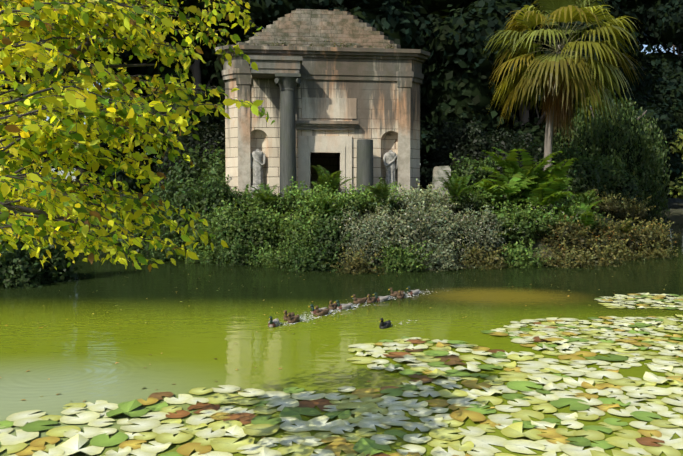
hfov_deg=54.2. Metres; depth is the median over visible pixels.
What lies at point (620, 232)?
island shrub
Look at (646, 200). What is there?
island shrub
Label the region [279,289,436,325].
duck wake foam
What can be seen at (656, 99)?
tree
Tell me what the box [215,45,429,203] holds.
temple trim
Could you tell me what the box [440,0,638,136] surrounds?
tree
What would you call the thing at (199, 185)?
island shrub
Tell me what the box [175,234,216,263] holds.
island shrub
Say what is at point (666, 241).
island shrub
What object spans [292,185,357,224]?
island shrub
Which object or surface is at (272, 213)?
island shrub
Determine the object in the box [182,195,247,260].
island shrub
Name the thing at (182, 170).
island shrub
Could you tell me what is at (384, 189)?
island fern leaflets
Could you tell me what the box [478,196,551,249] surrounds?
island shrub
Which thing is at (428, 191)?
island shrub
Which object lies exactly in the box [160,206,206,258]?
island shrub
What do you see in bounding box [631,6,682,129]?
tree
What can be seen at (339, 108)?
temple door frame
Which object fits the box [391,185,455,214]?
island shrub
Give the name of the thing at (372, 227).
island shrub
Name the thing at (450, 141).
island shrub
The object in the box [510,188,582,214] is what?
island shrub
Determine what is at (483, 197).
island shrub
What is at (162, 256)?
island shrub
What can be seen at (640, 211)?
island shrub
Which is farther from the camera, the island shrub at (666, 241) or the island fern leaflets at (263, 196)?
the island shrub at (666, 241)
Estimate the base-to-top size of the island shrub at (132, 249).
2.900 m
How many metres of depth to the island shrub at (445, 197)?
29.64 m
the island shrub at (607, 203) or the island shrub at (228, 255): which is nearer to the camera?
the island shrub at (228, 255)
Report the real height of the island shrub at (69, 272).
6.918 m
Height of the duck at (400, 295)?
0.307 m
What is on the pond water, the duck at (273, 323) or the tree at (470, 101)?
the duck at (273, 323)
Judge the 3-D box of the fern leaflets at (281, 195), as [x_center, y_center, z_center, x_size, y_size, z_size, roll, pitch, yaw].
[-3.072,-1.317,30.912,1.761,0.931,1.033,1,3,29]
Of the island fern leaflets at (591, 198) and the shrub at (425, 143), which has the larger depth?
the shrub at (425, 143)
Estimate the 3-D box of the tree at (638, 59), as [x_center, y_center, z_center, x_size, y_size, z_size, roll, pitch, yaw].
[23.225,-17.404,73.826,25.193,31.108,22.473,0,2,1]
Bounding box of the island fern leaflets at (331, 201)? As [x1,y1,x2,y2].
[304,196,349,215]
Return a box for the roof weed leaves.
[252,37,393,48]
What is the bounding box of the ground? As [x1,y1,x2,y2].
[0,194,682,268]
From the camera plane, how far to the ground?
34.01 m
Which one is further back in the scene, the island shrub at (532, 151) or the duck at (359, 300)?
the island shrub at (532, 151)
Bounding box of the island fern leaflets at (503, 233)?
[495,220,509,237]
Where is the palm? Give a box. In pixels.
[481,0,641,171]
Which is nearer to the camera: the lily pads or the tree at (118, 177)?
the lily pads
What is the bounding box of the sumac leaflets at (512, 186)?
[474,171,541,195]
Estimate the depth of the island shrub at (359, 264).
25.57 m
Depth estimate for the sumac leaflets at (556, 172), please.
30.87 m
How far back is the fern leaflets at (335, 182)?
31.73 m
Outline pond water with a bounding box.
[0,223,682,455]
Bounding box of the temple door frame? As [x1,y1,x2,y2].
[298,97,356,196]
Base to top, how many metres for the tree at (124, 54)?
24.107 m
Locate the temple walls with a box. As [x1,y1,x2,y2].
[225,79,419,197]
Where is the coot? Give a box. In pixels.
[379,318,390,328]
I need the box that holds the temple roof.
[236,9,400,48]
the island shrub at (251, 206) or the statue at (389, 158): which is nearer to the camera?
the island shrub at (251, 206)
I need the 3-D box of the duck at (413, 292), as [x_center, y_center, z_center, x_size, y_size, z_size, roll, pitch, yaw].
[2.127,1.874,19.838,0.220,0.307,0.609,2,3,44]
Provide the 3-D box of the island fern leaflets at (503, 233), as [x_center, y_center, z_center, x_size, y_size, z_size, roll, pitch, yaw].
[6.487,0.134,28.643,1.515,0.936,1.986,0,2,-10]
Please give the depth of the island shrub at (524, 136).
40.92 m
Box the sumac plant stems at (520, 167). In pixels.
[491,151,555,195]
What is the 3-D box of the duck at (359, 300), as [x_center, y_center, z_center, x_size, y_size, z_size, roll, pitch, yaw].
[0.490,1.943,18.191,0.609,0.307,0.220,-2,3,-42]
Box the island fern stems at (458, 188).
[436,170,474,199]
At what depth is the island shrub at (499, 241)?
28.15 m
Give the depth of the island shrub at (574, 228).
29.22 m
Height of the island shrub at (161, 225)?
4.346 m
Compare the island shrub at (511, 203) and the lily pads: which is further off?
the island shrub at (511, 203)
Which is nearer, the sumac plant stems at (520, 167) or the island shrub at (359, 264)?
the island shrub at (359, 264)
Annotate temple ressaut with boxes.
[248,55,302,78]
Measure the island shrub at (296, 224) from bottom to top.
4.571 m
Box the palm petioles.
[524,13,600,80]
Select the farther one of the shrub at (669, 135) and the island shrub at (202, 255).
the shrub at (669, 135)
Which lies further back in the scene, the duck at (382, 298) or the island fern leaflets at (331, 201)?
the island fern leaflets at (331, 201)
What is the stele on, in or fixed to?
on the ground
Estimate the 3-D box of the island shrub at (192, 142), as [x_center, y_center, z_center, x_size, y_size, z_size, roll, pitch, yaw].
[-8.134,-2.588,39.997,6.324,8.405,3.944,0,2,1]
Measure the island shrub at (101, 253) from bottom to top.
5.812 m
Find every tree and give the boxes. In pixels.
[0,0,274,271]
[0,7,90,120]
[0,95,41,173]
[4,0,183,220]
[29,130,157,215]
[114,0,263,165]
[230,0,442,98]
[402,0,523,196]
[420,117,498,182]
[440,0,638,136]
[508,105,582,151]
[516,0,681,144]
[552,87,671,237]
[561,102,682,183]
[624,36,655,70]
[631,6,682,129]
[632,0,682,197]
[649,150,682,205]
[657,43,682,55]
[663,128,682,162]
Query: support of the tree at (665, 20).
on the ground
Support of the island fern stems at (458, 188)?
on the ground
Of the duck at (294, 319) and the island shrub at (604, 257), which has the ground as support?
the island shrub at (604, 257)
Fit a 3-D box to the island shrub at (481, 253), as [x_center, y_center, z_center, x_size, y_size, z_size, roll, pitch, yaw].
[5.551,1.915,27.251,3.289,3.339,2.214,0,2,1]
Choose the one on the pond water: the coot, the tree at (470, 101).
the coot
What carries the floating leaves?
on the pond water
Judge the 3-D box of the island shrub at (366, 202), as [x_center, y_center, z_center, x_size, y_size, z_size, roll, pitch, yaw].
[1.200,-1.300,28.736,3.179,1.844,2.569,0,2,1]
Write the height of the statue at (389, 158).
2.046 m
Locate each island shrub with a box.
[0,220,51,288]
[5,206,82,282]
[93,191,170,258]
[109,239,151,258]
[129,202,180,244]
[137,227,186,260]
[146,173,187,218]
[153,114,225,193]
[158,167,237,255]
[159,135,225,210]
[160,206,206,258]
[174,172,229,202]
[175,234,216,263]
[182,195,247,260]
[199,233,264,266]
[201,203,277,262]
[209,181,259,218]
[224,196,304,259]
[233,184,293,215]
[239,198,294,227]
[243,238,300,267]
[251,176,337,213]
[268,197,331,265]
[275,234,343,272]
[283,186,335,213]
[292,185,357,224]
[293,200,361,268]
[323,243,386,274]
[331,204,408,270]
[333,184,370,202]
[334,178,403,215]
[365,194,445,265]
[368,238,436,272]
[381,182,418,199]
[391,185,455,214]
[406,178,477,213]
[406,193,497,266]
[407,185,452,198]
[409,237,474,272]
[420,106,495,195]
[442,181,510,214]
[449,153,502,199]
[452,204,514,261]
[457,234,512,269]
[468,189,543,211]
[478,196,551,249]
[485,122,561,164]
[487,130,558,200]
[498,197,586,237]
[500,237,552,267]
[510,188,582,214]
[518,140,602,205]
[530,237,599,269]
[537,207,613,262]
[555,190,609,235]
[567,148,647,206]
[567,240,629,266]
[584,185,631,215]
[586,213,650,251]
[593,213,675,251]
[594,192,655,222]
[602,231,652,260]
[627,160,663,228]
[629,218,680,252]
[635,234,677,258]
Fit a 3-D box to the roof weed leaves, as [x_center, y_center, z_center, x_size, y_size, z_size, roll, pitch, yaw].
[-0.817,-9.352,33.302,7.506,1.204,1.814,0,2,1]
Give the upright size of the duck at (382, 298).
0.307 m
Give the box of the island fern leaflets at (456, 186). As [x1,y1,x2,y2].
[435,170,475,195]
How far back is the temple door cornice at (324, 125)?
32.58 m
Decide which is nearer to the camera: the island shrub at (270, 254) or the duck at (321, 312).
the duck at (321, 312)
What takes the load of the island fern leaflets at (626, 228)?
attached to the island fern stems
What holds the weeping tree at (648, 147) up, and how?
on the ground
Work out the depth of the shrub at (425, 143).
51.14 m
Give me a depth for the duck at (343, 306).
17.09 m
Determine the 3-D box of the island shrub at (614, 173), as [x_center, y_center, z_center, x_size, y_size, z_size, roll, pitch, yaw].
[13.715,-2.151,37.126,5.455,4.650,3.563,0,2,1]
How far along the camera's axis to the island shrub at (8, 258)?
21.41 m
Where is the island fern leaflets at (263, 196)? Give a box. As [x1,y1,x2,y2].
[245,183,276,201]
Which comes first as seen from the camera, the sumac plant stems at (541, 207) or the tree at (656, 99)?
the sumac plant stems at (541, 207)
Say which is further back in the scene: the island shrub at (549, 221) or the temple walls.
the temple walls
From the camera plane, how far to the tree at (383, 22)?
47.28 m
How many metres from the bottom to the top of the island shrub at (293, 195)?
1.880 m
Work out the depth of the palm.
31.58 m
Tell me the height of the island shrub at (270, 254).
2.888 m
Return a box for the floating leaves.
[0,269,675,440]
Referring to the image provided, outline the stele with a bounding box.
[432,166,450,195]
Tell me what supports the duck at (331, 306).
on the pond water
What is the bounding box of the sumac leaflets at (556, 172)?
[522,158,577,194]
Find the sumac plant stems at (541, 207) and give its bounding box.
[537,178,575,208]
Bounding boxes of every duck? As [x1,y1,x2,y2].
[268,316,279,327]
[283,310,294,320]
[287,312,299,322]
[309,304,326,314]
[314,306,328,315]
[328,300,336,309]
[334,300,352,309]
[351,294,367,303]
[367,294,376,302]
[373,292,388,301]
[388,288,403,295]
[397,290,404,298]
[407,287,418,294]
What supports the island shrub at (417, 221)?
on the ground
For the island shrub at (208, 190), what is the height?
4.981 m
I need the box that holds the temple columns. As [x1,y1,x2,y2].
[275,73,372,197]
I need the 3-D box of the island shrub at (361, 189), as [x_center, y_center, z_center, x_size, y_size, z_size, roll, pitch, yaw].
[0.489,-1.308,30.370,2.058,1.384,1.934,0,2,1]
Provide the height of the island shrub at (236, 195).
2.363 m
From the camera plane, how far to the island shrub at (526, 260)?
27.91 m
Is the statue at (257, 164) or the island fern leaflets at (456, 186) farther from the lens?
the statue at (257, 164)
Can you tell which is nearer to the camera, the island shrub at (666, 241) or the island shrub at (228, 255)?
the island shrub at (228, 255)
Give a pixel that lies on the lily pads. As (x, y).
(475, 439)
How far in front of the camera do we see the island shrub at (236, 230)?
29.55 m
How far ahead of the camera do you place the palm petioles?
32.48 m
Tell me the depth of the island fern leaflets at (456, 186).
29.12 m
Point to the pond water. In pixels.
(79, 353)
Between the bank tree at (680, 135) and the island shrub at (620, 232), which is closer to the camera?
the island shrub at (620, 232)
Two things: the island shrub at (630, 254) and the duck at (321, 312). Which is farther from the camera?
the island shrub at (630, 254)
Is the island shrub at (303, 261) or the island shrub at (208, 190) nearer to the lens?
the island shrub at (303, 261)
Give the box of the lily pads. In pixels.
[0,293,682,455]
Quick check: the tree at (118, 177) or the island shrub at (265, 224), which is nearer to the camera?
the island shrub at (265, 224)
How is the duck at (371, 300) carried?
on the pond water
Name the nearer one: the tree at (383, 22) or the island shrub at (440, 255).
the island shrub at (440, 255)
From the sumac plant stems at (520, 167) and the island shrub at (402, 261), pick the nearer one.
the island shrub at (402, 261)
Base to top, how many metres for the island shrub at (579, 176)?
5.093 m
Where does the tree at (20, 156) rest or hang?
on the ground
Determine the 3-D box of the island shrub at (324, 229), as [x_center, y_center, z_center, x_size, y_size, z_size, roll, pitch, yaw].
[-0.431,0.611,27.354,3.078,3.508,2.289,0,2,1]
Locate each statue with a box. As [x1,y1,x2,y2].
[251,149,265,190]
[383,150,397,190]
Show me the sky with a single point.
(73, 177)
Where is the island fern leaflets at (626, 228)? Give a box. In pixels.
[618,218,636,232]
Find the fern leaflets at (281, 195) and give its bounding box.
[268,194,285,203]
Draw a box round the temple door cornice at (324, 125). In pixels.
[296,120,357,130]
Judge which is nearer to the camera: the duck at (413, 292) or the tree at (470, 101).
the duck at (413, 292)
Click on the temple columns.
(287, 83)
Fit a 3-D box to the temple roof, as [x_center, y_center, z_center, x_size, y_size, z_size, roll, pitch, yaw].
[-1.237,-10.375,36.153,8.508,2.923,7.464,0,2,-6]
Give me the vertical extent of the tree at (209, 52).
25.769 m
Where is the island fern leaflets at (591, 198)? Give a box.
[570,189,601,206]
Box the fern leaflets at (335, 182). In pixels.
[310,165,356,196]
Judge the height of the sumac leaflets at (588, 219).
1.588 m
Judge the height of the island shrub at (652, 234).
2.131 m
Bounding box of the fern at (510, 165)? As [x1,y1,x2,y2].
[474,147,561,190]
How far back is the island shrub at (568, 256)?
27.80 m
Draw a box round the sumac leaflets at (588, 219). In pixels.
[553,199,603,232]
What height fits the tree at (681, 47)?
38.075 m
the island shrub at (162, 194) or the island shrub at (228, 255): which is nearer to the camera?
the island shrub at (228, 255)
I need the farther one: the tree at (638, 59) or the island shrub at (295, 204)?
the tree at (638, 59)
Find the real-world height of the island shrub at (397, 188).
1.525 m
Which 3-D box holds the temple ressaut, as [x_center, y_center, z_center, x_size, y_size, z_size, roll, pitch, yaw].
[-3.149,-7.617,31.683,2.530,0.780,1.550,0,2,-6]
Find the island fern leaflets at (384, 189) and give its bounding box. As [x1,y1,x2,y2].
[363,179,389,197]
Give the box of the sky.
[40,27,676,180]
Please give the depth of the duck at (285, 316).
15.50 m
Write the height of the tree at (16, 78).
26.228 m
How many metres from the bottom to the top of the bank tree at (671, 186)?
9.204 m
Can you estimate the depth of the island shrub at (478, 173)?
32.69 m
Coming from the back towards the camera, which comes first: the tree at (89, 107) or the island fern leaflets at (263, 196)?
the island fern leaflets at (263, 196)
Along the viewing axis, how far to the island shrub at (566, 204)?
31.85 m
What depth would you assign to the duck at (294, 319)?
15.21 m
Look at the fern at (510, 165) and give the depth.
30.64 m
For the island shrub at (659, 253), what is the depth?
32.28 m

